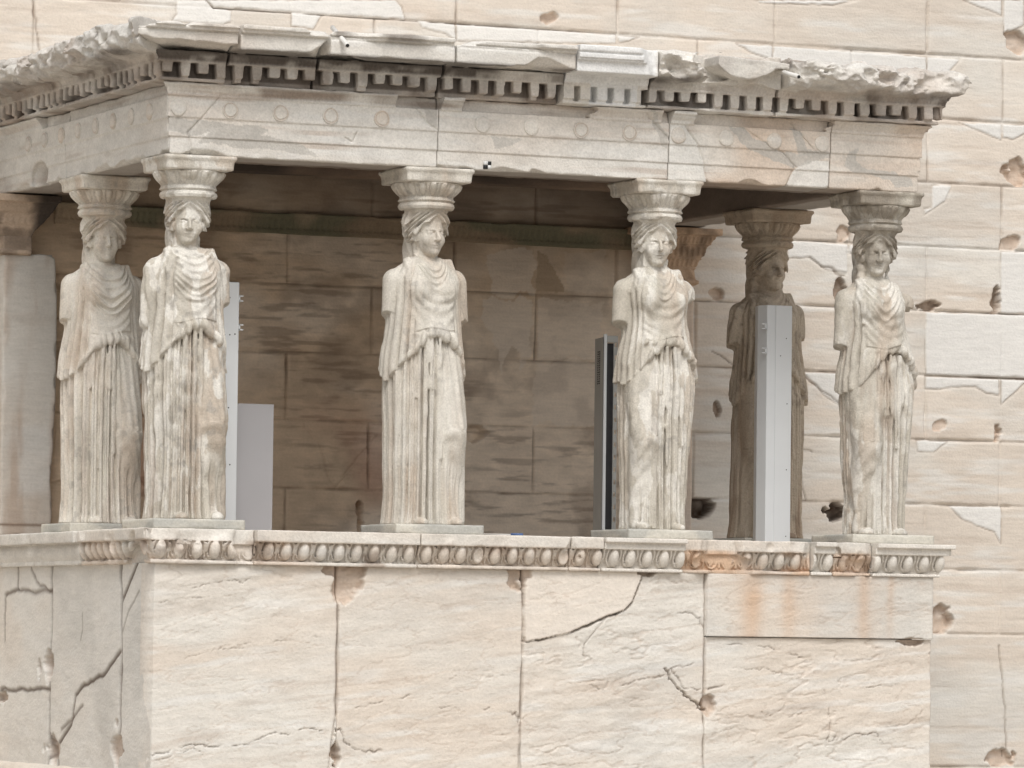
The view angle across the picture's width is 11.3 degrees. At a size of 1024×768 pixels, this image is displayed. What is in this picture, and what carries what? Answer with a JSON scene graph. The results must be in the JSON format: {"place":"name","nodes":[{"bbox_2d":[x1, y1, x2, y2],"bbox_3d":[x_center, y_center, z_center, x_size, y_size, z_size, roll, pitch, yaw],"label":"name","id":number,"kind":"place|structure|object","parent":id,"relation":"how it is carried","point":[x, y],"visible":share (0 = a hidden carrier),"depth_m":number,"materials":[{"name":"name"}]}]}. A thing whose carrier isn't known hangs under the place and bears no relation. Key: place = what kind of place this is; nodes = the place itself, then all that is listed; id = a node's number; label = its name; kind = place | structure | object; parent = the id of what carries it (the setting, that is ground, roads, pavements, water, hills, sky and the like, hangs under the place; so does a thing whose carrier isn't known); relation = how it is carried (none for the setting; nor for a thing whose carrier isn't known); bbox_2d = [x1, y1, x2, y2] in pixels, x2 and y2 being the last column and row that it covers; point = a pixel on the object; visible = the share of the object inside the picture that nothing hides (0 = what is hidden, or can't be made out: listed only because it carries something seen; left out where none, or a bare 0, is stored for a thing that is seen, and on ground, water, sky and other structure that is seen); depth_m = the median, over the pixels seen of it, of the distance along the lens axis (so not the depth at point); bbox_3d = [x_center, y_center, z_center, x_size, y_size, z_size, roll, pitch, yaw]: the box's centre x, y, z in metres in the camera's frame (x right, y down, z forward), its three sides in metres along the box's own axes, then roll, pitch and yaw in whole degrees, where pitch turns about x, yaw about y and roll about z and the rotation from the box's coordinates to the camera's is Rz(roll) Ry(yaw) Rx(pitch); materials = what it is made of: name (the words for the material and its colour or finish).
{"place":"outdoors","nodes":[
{"label":"outdoors","id":0,"kind":"place"},
{"bbox_2d":[484,533,522,534],"bbox_3d":[-0.058,0.982,33.671,0.268,0.016,0.027,0,-3,12],"label":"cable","id":1,"kind":"object","parent":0,"point":[504,534],"visible":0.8,"depth_m":33.67,"materials":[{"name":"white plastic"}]},
{"bbox_3d":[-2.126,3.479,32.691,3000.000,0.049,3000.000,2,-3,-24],"label":"ground","id":2,"kind":"structure","parent":0,"visible":0},
{"bbox_2d":[0,527,955,767],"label":"porch podium","id":3,"kind":"object","parent":2,"relation":"on","point":[143,647],"visible":1,"depth_m":33.47,"materials":[{"name":"stone"}]},
{"bbox_2d":[41,174,150,532],"bbox_3d":[-2.734,-0.188,34.381,0.617,2.380,0.616,2,-3,-24],"label":"caryatid","id":4,"kind":"object","parent":3,"relation":"on","point":[99,373],"visible":0.93,"depth_m":34.20,"materials":[{"name":"stone"}]},
{"bbox_2d":[122,153,244,529],"bbox_3d":[-2.081,-0.257,32.883,0.618,2.381,0.617,2,-3,-24],"label":"caryatid","id":5,"kind":"object","parent":3,"relation":"on","point":[185,293],"visible":0.98,"depth_m":32.71,"materials":[{"name":"stone"}]},
{"bbox_2d":[223,282,242,519],"bbox_3d":[-1.879,0.155,33.715,0.201,1.640,0.162,2,-3,-24],"label":"steel post","id":6,"kind":"object","parent":3,"relation":"on","point":[232,325],"visible":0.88,"depth_m":33.66,"materials":[{"name":"grey metal"}]},
{"bbox_2d":[236,403,273,529],"bbox_3d":[-1.720,0.564,34.067,0.280,0.864,0.050,2,-3,-24],"label":"upright panel","id":7,"kind":"object","parent":3,"relation":"on","point":[254,481],"visible":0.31,"depth_m":34.05,"materials":[{"name":"grey plastic"}]},
{"bbox_2d":[361,166,483,534],"bbox_3d":[-0.570,-0.205,33.540,0.616,2.380,0.615,2,-3,-24],"label":"caryatid","id":8,"kind":"object","parent":3,"relation":"on","point":[424,314],"visible":0.98,"depth_m":33.37,"materials":[{"name":"stone"}]},
{"bbox_2d":[593,334,617,529],"bbox_3d":[0.614,0.374,35.203,0.105,1.417,0.271,2,-3,-24],"label":"slotted frame","id":9,"kind":"object","parent":3,"relation":"on","point":[605,452],"visible":0.83,"depth_m":35.12,"materials":[{"name":"metal"}]},
{"bbox_2d":[590,178,712,539],"bbox_3d":[0.939,-0.152,34.197,0.616,2.380,0.615,2,-3,-24],"label":"caryatid","id":10,"kind":"object","parent":3,"relation":"on","point":[655,376],"visible":0.98,"depth_m":34.04,"materials":[{"name":"stone"}]},
{"bbox_2d":[713,208,813,541],"bbox_3d":[1.794,-0.031,36.352,0.616,2.380,0.617,2,-3,-24],"label":"caryatid","id":11,"kind":"object","parent":3,"relation":"on","point":[767,234],"visible":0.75,"depth_m":36.23,"materials":[{"name":"stone"}]},
{"bbox_2d":[753,305,791,540],"bbox_3d":[1.780,0.288,35.571,0.241,1.655,0.220,2,-3,-24],"label":"steel post","id":12,"kind":"object","parent":3,"relation":"on","point":[772,421],"visible":0.91,"depth_m":35.50,"materials":[{"name":"grey metal"}]},
{"bbox_2d":[812,190,933,544],"bbox_3d":[2.449,-0.100,34.854,0.616,2.382,0.617,2,-3,-24],"label":"caryatid","id":13,"kind":"object","parent":3,"relation":"on","point":[876,375],"visible":0.94,"depth_m":34.69,"materials":[{"name":"stone"}]},
{"bbox_2d":[0,0,1023,767],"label":"temple wall","id":14,"kind":"structure","parent":2,"relation":"on","point":[310,260],"depth_m":37.64,"materials":[{"name":"stone"}]},
{"bbox_2d":[0,16,971,227],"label":"porch entablature","id":15,"kind":"structure","parent":14,"relation":"on","point":[733,133],"depth_m":33.72,"materials":[{"name":"stone"}]},
{"bbox_2d":[330,25,349,47],"bbox_3d":[-1.097,-2.215,32.852,0.031,0.192,0.447,1,-3,-15],"label":"drain pipe","id":16,"kind":"object","parent":15,"relation":"attached to","point":[343,40],"visible":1,"depth_m":32.74,"materials":[{"name":"white plastic"}]},
{"bbox_2d":[775,69,800,78],"bbox_3d":[1.808,-2.053,34.022,0.031,0.123,0.431,2,-3,-20],"label":"drain pipe","id":17,"kind":"object","parent":15,"relation":"attached to","point":[789,74],"visible":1,"depth_m":33.95,"materials":[{"name":"white plastic"}]}
]}

